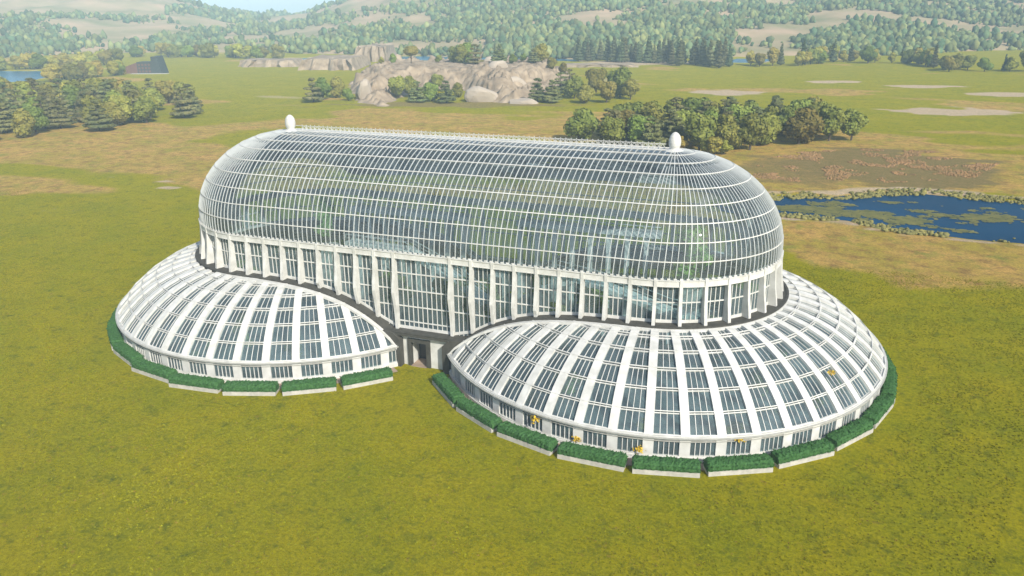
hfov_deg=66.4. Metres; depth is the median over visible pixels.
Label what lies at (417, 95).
pine tree
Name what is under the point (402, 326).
tall window
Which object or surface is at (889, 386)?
hedge planter
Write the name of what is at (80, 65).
leafy tree
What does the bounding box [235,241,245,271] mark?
tall window
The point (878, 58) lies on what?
yellow tree
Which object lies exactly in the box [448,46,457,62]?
leafy tree
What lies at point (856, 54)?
leafy tree
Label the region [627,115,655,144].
leafy tree
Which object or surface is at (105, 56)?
leafy tree
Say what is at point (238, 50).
yellow tree
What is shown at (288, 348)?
indoor shrub
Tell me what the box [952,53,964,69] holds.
leafy tree
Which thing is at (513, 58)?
leafy tree
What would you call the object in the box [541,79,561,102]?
pine tree
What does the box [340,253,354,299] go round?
tall window
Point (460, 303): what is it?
indoor shrub
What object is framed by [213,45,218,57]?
yellow tree
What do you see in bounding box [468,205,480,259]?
tall window
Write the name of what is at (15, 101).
pine tree
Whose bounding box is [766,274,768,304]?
tall window
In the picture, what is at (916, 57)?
leafy tree
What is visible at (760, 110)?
pine tree
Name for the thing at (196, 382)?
hedge planter
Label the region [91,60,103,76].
yellow tree
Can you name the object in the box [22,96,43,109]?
leafy tree
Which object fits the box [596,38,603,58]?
conifer tree
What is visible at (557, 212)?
tall window
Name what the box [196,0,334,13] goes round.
sky
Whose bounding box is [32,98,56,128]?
pine tree
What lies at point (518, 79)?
boulder
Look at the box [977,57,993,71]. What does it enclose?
leafy tree
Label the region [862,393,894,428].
hedge planter
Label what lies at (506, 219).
tall window
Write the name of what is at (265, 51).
leafy tree
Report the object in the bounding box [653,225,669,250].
tall window
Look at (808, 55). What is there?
yellow tree
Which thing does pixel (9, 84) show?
leafy tree
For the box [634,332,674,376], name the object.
indoor shrub
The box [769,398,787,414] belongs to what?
indoor shrub
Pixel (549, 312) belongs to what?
tall window
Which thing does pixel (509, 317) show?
tall window
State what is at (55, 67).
yellow tree
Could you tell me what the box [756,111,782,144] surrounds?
leafy tree
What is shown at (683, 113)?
leafy tree
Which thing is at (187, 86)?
pine tree
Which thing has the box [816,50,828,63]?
leafy tree
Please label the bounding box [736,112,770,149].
leafy tree
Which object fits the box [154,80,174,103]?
leafy tree
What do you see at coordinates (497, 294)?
indoor shrub
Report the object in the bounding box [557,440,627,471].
hedge planter
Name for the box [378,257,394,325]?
tall window
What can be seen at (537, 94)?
pine tree
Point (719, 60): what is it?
conifer tree
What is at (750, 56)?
yellow tree
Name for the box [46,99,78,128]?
pine tree
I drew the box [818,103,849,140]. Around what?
leafy tree
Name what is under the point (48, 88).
leafy tree
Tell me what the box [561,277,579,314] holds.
tall window
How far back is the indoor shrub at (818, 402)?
76.70 m
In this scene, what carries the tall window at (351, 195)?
in the glasshouse
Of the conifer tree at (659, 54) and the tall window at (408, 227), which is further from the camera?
the conifer tree at (659, 54)
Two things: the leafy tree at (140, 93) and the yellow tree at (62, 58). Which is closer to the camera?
the leafy tree at (140, 93)
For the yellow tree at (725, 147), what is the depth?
211.10 m
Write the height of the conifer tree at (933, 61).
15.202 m
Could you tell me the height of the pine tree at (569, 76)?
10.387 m
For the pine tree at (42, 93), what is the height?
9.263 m
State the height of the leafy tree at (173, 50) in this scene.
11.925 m
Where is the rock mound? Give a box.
[348,54,568,106]
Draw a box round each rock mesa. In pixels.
[238,58,303,66]
[297,54,370,70]
[354,43,396,61]
[566,63,638,67]
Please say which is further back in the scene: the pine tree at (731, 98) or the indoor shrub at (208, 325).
the pine tree at (731, 98)
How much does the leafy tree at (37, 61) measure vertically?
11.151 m
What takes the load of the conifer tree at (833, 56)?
on the ground at (960, 118)
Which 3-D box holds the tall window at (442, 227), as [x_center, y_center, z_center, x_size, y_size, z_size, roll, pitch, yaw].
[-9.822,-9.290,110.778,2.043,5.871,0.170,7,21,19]
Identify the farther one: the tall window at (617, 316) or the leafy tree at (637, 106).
the leafy tree at (637, 106)
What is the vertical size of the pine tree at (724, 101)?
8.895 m
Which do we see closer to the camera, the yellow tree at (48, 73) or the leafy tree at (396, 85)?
the leafy tree at (396, 85)
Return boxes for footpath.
[224,367,396,388]
[449,377,703,469]
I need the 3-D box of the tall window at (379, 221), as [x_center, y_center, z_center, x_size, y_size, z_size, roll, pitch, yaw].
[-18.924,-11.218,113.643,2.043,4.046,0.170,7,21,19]
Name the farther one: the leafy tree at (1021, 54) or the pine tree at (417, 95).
the leafy tree at (1021, 54)
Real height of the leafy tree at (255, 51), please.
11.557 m
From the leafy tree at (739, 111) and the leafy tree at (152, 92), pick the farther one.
the leafy tree at (152, 92)
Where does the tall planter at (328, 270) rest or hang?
on the glasshouse
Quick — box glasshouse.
[115,115,887,462]
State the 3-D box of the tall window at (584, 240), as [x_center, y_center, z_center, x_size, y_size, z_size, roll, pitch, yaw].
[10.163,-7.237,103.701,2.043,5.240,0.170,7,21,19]
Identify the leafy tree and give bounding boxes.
[0,56,6,69]
[0,76,7,82]
[1,80,13,91]
[10,55,19,68]
[10,81,33,94]
[10,108,35,137]
[13,85,34,106]
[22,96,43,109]
[26,106,49,133]
[28,54,46,68]
[39,83,57,97]
[60,62,82,79]
[60,84,79,108]
[65,79,82,88]
[76,62,89,78]
[79,95,103,118]
[83,77,102,93]
[84,63,97,77]
[96,50,112,63]
[98,101,126,123]
[103,90,121,100]
[106,94,133,123]
[107,48,123,60]
[107,61,125,75]
[108,89,128,95]
[109,81,120,89]
[121,83,142,92]
[128,45,143,56]
[128,90,144,98]
[131,95,156,122]
[142,87,165,108]
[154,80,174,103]
[159,43,170,56]
[166,44,180,56]
[172,81,195,103]
[177,45,183,56]
[180,45,194,56]
[192,44,198,56]
[198,42,214,57]
[224,45,232,57]
[228,44,243,57]
[250,46,263,57]
[259,47,269,57]
[270,44,284,58]
[313,77,331,99]
[329,76,344,97]
[342,88,354,100]
[388,76,405,98]
[389,53,396,62]
[403,75,417,96]
[422,82,438,101]
[431,74,443,86]
[435,55,441,62]
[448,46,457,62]
[452,82,462,96]
[454,44,467,62]
[455,42,473,62]
[509,53,517,62]
[520,53,526,60]
[533,43,549,61]
[547,57,557,68]
[559,62,566,72]
[562,75,583,98]
[563,108,599,140]
[576,84,595,103]
[585,68,606,92]
[597,81,616,102]
[599,116,625,143]
[606,66,631,96]
[609,109,635,133]
[613,102,632,110]
[621,78,640,99]
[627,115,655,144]
[631,101,642,114]
[640,101,666,123]
[649,100,665,110]
[663,98,680,113]
[672,109,691,138]
[681,97,710,112]
[684,112,717,150]
[701,106,721,118]
[703,110,719,133]
[711,101,720,112]
[714,114,744,147]
[725,104,754,123]
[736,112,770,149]
[744,100,758,112]
[754,53,765,66]
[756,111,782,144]
[758,105,780,114]
[777,105,794,130]
[782,107,824,143]
[789,98,813,110]
[806,102,822,134]
[807,48,818,63]
[807,96,822,102]
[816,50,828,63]
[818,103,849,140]
[840,108,868,140]
[853,50,859,60]
[859,46,877,63]
[900,49,914,63]
[911,50,923,63]
[920,50,925,65]
[925,54,933,66]
[937,55,948,69]
[941,56,958,71]
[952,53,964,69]
[961,55,977,69]
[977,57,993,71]
[1019,50,1023,66]
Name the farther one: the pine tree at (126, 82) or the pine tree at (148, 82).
the pine tree at (148, 82)
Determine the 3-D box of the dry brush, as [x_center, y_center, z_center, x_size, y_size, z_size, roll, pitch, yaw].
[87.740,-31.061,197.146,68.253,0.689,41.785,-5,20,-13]
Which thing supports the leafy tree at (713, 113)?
on the ground at (960, 118)
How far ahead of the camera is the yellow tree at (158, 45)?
689.25 m
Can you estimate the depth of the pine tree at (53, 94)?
277.79 m
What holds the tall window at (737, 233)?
in the glasshouse
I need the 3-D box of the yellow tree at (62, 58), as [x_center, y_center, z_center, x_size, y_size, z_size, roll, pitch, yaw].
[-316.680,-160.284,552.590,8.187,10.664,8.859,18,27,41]
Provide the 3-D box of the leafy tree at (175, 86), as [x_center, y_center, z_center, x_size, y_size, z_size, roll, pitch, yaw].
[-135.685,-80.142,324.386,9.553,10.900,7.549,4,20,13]
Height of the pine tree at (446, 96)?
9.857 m
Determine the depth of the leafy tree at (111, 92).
284.66 m
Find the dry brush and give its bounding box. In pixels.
[753,148,999,182]
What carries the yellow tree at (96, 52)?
on the ground at (960, 118)
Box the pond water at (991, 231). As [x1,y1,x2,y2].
[716,193,1023,243]
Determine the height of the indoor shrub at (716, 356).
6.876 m
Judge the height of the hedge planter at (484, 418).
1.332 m
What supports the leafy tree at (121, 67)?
on the ground at (960, 118)
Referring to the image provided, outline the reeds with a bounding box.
[706,187,1023,242]
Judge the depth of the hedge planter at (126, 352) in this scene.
89.83 m
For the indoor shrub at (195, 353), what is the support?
on the ground at (960, 118)
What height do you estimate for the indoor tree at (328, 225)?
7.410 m
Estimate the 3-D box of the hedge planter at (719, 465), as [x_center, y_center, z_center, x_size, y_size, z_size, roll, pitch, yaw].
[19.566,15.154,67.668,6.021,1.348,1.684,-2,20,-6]
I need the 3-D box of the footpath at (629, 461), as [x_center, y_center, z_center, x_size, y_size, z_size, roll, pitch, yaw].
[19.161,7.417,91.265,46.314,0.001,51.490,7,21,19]
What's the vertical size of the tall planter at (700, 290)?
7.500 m
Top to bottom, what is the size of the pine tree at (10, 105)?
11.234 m
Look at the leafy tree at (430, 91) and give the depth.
335.14 m
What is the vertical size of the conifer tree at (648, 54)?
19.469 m
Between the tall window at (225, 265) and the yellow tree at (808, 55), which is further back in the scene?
the yellow tree at (808, 55)
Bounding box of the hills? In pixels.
[0,0,1023,59]
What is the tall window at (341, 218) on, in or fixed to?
in the glasshouse
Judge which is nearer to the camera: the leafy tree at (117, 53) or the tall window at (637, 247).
the tall window at (637, 247)
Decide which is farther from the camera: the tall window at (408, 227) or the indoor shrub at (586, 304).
the tall window at (408, 227)
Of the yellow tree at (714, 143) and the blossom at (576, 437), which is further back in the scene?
the yellow tree at (714, 143)
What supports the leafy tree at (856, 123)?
on the ground at (960, 118)
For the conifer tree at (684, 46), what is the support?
on the ground at (960, 118)
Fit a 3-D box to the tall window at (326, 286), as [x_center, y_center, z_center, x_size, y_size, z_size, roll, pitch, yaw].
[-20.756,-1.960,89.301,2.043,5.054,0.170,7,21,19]
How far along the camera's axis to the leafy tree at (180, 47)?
675.12 m
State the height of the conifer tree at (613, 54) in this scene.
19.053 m
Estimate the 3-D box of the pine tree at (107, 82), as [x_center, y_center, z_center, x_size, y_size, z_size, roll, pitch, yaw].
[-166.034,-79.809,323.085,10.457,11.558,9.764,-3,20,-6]
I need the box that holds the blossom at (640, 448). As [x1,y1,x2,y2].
[633,445,645,453]
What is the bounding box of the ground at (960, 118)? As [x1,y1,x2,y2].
[0,50,1023,575]
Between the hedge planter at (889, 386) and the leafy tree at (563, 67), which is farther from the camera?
the leafy tree at (563, 67)
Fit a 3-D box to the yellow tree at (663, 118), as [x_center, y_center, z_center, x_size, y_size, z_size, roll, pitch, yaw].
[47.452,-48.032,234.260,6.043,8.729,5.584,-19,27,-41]
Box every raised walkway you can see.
[345,230,489,309]
[552,260,717,343]
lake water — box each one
[0,71,44,81]
[302,56,574,60]
[732,59,767,62]
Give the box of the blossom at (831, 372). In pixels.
[827,370,835,375]
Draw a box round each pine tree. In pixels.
[0,82,13,100]
[0,94,18,114]
[0,97,11,118]
[0,102,12,132]
[6,89,26,110]
[26,79,38,90]
[26,91,35,100]
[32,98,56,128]
[38,91,49,103]
[46,92,76,121]
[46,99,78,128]
[51,78,61,89]
[51,90,72,111]
[73,90,86,115]
[75,91,85,115]
[75,92,97,120]
[76,78,84,88]
[82,99,116,130]
[84,84,97,93]
[87,87,102,100]
[96,82,109,98]
[99,80,116,90]
[120,80,131,88]
[122,85,136,92]
[124,89,149,120]
[141,78,156,88]
[169,88,197,117]
[177,84,202,106]
[180,90,203,112]
[302,78,323,101]
[408,81,426,101]
[435,80,455,102]
[466,44,483,63]
[490,44,507,60]
[527,48,539,62]
[527,78,547,101]
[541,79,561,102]
[554,72,566,94]
[562,69,574,84]
[595,108,610,132]
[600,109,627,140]
[624,114,641,141]
[635,117,666,146]
[657,109,683,137]
[664,117,690,144]
[671,97,684,110]
[696,101,712,114]
[719,96,738,114]
[720,99,727,107]
[721,100,739,113]
[721,111,735,118]
[752,106,763,117]
[768,95,783,109]
[770,102,781,130]
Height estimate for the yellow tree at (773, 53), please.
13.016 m
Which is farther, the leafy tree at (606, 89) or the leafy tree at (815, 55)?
the leafy tree at (815, 55)
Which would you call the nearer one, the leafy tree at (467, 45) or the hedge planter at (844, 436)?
the hedge planter at (844, 436)
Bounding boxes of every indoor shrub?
[153,335,164,345]
[157,292,174,307]
[190,349,200,364]
[197,273,214,286]
[203,315,216,329]
[206,337,221,349]
[231,312,253,332]
[235,333,253,350]
[236,258,244,267]
[284,342,301,358]
[369,269,414,312]
[429,278,444,303]
[440,276,482,323]
[475,278,499,302]
[480,303,506,322]
[525,387,542,406]
[538,324,569,358]
[540,302,567,325]
[553,369,583,395]
[573,287,611,314]
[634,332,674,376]
[635,418,644,431]
[682,315,735,359]
[726,420,743,433]
[746,370,768,397]
[758,321,774,335]
[768,346,790,367]
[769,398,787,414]
[811,395,823,409]
[824,374,844,394]
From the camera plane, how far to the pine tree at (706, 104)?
247.48 m
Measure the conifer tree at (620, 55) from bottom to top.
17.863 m
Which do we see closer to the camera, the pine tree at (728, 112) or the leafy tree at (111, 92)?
the pine tree at (728, 112)
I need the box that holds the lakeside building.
[124,56,168,73]
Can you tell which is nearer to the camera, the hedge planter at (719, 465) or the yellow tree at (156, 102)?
the hedge planter at (719, 465)
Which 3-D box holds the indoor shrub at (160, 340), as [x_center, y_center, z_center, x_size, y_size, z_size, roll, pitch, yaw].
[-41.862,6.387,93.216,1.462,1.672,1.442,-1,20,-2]
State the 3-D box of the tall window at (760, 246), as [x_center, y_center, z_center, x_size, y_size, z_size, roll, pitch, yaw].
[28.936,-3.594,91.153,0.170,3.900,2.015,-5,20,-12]
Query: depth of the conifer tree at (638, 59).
559.27 m
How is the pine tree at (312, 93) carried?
on the ground at (960, 118)
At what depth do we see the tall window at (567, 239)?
104.98 m
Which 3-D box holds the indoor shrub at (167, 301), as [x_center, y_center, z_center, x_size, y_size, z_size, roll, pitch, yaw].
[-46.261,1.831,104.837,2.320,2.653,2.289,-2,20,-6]
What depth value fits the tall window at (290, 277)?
90.79 m
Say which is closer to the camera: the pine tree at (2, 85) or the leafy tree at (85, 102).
the leafy tree at (85, 102)
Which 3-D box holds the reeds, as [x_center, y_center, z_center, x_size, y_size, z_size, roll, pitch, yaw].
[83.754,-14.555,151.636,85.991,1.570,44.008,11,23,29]
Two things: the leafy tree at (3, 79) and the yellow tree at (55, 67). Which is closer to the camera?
the leafy tree at (3, 79)
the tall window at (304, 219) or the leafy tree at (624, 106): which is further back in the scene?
the leafy tree at (624, 106)
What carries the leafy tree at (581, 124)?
on the ground at (960, 118)
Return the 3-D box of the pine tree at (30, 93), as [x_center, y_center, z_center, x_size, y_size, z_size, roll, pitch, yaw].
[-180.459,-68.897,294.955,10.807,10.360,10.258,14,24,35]
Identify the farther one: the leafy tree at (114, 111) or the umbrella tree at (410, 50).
the umbrella tree at (410, 50)
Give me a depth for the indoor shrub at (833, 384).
79.59 m
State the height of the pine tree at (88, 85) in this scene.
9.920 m
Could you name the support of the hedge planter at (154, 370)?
on the footpath at (338, 380)
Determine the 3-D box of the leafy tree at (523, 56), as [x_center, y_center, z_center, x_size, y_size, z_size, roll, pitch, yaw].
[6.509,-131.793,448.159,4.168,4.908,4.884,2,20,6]
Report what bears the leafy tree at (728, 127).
on the ground at (960, 118)
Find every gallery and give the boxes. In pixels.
[349,201,471,290]
[516,215,663,317]
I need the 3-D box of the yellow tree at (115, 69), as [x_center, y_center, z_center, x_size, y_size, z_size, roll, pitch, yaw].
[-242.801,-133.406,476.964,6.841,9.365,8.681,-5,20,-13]
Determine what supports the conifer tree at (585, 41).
on the ground at (960, 118)
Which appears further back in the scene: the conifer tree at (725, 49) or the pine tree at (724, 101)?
the conifer tree at (725, 49)
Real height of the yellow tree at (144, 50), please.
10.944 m
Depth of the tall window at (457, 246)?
110.49 m
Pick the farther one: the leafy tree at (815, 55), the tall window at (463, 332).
the leafy tree at (815, 55)
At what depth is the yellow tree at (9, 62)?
539.72 m
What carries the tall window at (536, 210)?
in the glasshouse
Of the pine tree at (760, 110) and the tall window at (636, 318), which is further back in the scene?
the pine tree at (760, 110)
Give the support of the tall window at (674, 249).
in the glasshouse
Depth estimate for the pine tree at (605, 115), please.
243.53 m
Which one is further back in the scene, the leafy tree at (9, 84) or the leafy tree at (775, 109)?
the leafy tree at (9, 84)
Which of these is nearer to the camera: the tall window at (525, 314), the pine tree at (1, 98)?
the tall window at (525, 314)
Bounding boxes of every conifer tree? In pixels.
[573,38,582,61]
[583,37,587,57]
[584,41,591,61]
[590,41,595,59]
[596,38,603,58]
[602,36,610,61]
[608,36,617,61]
[616,38,625,62]
[622,37,629,62]
[628,44,632,61]
[631,42,636,61]
[635,44,642,62]
[642,36,652,62]
[650,45,657,62]
[656,40,662,62]
[661,38,665,62]
[663,37,669,60]
[665,40,673,61]
[667,43,675,64]
[673,40,684,65]
[674,36,679,60]
[682,42,686,61]
[688,42,694,63]
[690,37,700,64]
[698,40,706,65]
[699,38,706,54]
[703,39,714,66]
[713,40,724,67]
[714,40,719,55]
[722,37,728,62]
[725,44,733,65]
[776,43,784,64]
[801,39,806,64]
[829,39,837,61]
[848,43,853,61]
[929,44,938,67]
[1001,54,1007,70]
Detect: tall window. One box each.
[208,216,214,243]
[212,236,215,262]
[213,211,222,239]
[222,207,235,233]
[222,239,228,267]
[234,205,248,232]
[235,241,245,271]
[249,201,263,228]
[251,243,262,273]
[264,198,278,224]
[268,245,279,276]
[282,198,295,222]
[286,247,297,279]
[297,195,312,220]
[303,249,316,284]
[321,251,335,290]
[332,194,343,219]
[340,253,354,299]
[347,195,358,220]
[359,255,375,312]
[361,196,372,222]
[376,197,387,224]
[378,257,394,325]
[391,198,403,226]
[397,259,449,333]
[406,200,418,230]
[421,201,429,233]
[436,202,445,239]
[452,204,461,248]
[453,265,470,335]
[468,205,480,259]
[474,268,490,330]
[483,206,526,262]
[495,270,511,321]
[517,272,533,316]
[529,210,543,265]
[539,275,556,314]
[546,212,560,263]
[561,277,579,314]
[563,213,577,255]
[581,214,595,251]
[584,280,602,316]
[598,216,613,248]
[607,283,626,319]
[617,217,631,247]
[631,286,652,321]
[636,219,650,248]
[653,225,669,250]
[655,287,677,322]
[673,222,682,251]
[682,287,701,322]
[707,286,723,321]
[710,227,724,258]
[726,231,741,263]
[731,283,742,317]
[742,235,755,268]
[750,279,758,312]
[754,240,764,269]
[766,246,773,280]
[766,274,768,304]
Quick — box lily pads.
[776,200,1023,232]
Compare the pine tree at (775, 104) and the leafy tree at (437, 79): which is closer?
the pine tree at (775, 104)
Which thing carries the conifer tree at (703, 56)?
on the ground at (960, 118)
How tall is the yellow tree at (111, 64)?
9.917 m
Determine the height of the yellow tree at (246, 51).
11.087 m
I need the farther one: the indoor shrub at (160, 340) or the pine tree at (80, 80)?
the pine tree at (80, 80)
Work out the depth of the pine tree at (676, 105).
247.13 m
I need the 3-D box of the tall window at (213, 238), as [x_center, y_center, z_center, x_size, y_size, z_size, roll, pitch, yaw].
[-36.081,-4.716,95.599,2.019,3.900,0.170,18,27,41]
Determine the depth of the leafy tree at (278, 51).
630.51 m
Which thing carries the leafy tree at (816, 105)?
on the ground at (960, 118)
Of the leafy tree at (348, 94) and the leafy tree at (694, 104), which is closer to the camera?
the leafy tree at (694, 104)
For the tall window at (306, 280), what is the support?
in the glasshouse
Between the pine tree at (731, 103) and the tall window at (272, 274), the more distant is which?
the pine tree at (731, 103)
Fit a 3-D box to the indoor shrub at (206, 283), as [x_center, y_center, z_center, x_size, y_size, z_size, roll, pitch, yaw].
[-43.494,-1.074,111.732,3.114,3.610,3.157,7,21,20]
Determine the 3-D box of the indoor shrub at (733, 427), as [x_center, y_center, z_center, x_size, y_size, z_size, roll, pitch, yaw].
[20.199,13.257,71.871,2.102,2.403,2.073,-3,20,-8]
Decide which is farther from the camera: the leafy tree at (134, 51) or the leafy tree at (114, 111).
the leafy tree at (134, 51)
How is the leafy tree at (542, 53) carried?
on the rock mound
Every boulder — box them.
[355,79,371,99]
[464,86,497,101]
[488,60,507,67]
[509,98,537,103]
[511,76,525,84]
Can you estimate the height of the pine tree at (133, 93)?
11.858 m
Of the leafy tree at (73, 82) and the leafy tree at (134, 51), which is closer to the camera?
the leafy tree at (73, 82)
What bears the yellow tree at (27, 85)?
on the ground at (960, 118)
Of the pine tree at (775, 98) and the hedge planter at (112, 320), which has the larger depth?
the pine tree at (775, 98)
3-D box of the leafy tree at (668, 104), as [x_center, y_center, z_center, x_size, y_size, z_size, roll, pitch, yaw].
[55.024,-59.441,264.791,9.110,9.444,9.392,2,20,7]
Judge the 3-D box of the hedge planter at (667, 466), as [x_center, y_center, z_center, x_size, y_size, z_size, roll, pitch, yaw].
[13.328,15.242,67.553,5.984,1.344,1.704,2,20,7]
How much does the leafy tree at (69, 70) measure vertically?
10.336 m
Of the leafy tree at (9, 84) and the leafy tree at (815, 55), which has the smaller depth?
the leafy tree at (9, 84)
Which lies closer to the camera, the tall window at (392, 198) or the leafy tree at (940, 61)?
the tall window at (392, 198)
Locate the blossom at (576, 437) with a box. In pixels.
[571,436,580,442]
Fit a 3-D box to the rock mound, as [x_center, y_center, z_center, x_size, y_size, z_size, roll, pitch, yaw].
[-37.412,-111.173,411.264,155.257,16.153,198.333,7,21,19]
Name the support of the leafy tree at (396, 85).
on the ground at (960, 118)
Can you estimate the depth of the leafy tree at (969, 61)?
482.40 m
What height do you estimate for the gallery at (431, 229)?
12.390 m
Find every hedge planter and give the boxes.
[106,324,123,350]
[107,308,116,325]
[112,341,143,366]
[130,357,177,382]
[168,372,224,393]
[221,380,279,395]
[281,376,336,395]
[339,366,392,389]
[431,372,464,407]
[455,397,502,432]
[497,420,558,455]
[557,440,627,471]
[632,454,701,477]
[703,452,774,476]
[770,438,834,468]
[825,417,872,450]
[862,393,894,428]
[880,369,897,403]
[883,347,896,370]
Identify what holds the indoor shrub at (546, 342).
on the ground at (960, 118)
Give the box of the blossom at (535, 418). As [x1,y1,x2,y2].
[528,415,539,423]
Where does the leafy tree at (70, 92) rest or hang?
on the ground at (960, 118)
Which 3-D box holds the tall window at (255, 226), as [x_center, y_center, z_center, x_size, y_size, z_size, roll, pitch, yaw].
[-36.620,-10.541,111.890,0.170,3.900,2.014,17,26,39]
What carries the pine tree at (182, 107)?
on the ground at (960, 118)
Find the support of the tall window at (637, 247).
in the glasshouse
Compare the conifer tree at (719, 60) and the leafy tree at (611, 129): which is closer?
the leafy tree at (611, 129)
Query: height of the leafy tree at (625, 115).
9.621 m
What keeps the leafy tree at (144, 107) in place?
on the ground at (960, 118)
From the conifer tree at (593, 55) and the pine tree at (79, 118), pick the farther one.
the conifer tree at (593, 55)
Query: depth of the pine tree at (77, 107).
289.15 m
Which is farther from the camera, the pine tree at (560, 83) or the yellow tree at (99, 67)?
the yellow tree at (99, 67)
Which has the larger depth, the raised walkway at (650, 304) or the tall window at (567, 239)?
the tall window at (567, 239)
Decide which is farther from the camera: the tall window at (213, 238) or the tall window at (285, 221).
the tall window at (285, 221)
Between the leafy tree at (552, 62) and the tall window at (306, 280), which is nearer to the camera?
the tall window at (306, 280)
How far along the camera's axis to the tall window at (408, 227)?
112.59 m
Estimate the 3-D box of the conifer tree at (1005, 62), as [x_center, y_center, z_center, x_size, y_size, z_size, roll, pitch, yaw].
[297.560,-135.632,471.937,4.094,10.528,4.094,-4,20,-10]
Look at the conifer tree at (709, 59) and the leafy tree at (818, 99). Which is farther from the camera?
the conifer tree at (709, 59)
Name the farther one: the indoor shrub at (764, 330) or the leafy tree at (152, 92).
the leafy tree at (152, 92)
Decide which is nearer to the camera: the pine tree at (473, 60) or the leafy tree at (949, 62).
the pine tree at (473, 60)
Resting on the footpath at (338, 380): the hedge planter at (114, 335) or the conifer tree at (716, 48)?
the hedge planter at (114, 335)
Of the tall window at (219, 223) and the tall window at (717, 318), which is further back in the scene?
the tall window at (219, 223)
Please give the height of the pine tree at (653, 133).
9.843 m
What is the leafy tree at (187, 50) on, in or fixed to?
on the ground at (960, 118)
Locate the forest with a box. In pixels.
[0,0,1023,59]
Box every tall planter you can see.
[321,242,343,300]
[677,277,708,344]
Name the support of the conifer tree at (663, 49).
on the ground at (960, 118)
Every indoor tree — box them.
[313,196,334,243]
[673,225,713,278]
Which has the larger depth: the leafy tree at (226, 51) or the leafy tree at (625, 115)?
the leafy tree at (226, 51)
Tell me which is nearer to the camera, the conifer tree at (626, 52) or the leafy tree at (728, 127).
the leafy tree at (728, 127)
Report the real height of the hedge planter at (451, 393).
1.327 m
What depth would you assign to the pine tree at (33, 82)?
326.50 m
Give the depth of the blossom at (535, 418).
72.82 m
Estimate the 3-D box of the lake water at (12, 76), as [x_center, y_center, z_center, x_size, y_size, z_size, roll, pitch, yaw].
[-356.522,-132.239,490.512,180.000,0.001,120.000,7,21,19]
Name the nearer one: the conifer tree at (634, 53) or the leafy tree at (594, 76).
the leafy tree at (594, 76)
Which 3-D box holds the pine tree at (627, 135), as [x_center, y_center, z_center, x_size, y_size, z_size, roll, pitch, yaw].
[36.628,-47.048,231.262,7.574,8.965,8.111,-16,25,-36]
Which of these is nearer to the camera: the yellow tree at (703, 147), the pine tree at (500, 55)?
the yellow tree at (703, 147)
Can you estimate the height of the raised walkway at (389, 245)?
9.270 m
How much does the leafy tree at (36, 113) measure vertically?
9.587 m
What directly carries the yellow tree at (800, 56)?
on the ground at (960, 118)
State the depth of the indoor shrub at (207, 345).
90.97 m
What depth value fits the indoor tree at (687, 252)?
89.25 m
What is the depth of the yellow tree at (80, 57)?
565.17 m
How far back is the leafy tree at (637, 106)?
248.47 m
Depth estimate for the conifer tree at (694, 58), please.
531.69 m
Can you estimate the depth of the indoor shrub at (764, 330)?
94.26 m
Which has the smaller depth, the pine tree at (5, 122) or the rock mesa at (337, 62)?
the pine tree at (5, 122)
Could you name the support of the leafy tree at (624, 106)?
on the ground at (960, 118)
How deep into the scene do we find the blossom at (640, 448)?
69.09 m
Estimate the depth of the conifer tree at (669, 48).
551.92 m
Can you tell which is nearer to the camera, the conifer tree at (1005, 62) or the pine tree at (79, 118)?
the pine tree at (79, 118)
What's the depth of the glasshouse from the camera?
86.15 m
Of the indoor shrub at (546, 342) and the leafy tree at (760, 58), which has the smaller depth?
the indoor shrub at (546, 342)
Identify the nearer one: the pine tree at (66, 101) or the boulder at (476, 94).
the pine tree at (66, 101)
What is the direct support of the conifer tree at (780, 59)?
on the ground at (960, 118)
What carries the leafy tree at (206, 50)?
on the ground at (960, 118)
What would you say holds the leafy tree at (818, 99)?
on the ground at (960, 118)
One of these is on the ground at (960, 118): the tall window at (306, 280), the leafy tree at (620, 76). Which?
the leafy tree at (620, 76)
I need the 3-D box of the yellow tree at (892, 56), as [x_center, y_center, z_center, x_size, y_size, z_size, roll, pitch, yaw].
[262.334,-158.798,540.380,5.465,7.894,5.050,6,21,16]
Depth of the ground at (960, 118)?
80.52 m
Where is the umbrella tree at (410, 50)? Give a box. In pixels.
[403,46,418,62]
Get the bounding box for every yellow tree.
[7,58,15,68]
[17,53,29,69]
[19,82,37,95]
[40,66,55,81]
[46,55,58,63]
[46,63,60,77]
[52,83,67,107]
[57,53,68,64]
[72,51,86,62]
[83,51,97,61]
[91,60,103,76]
[93,49,104,64]
[106,60,118,75]
[107,67,118,73]
[138,45,145,55]
[145,94,158,118]
[154,42,162,55]
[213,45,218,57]
[232,43,243,58]
[243,45,250,57]
[660,113,672,127]
[680,136,689,147]
[699,141,707,151]
[706,136,723,154]
[720,139,733,154]
[746,50,754,65]
[766,47,779,65]
[793,50,806,65]
[804,51,812,64]
[815,47,823,63]
[828,44,839,58]
[838,50,847,61]
[873,49,880,62]
[887,52,896,62]
[923,48,937,66]
[1004,57,1018,71]
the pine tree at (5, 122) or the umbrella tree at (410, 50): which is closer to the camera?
the pine tree at (5, 122)
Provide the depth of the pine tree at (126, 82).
333.35 m
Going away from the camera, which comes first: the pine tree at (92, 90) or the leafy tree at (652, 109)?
the leafy tree at (652, 109)

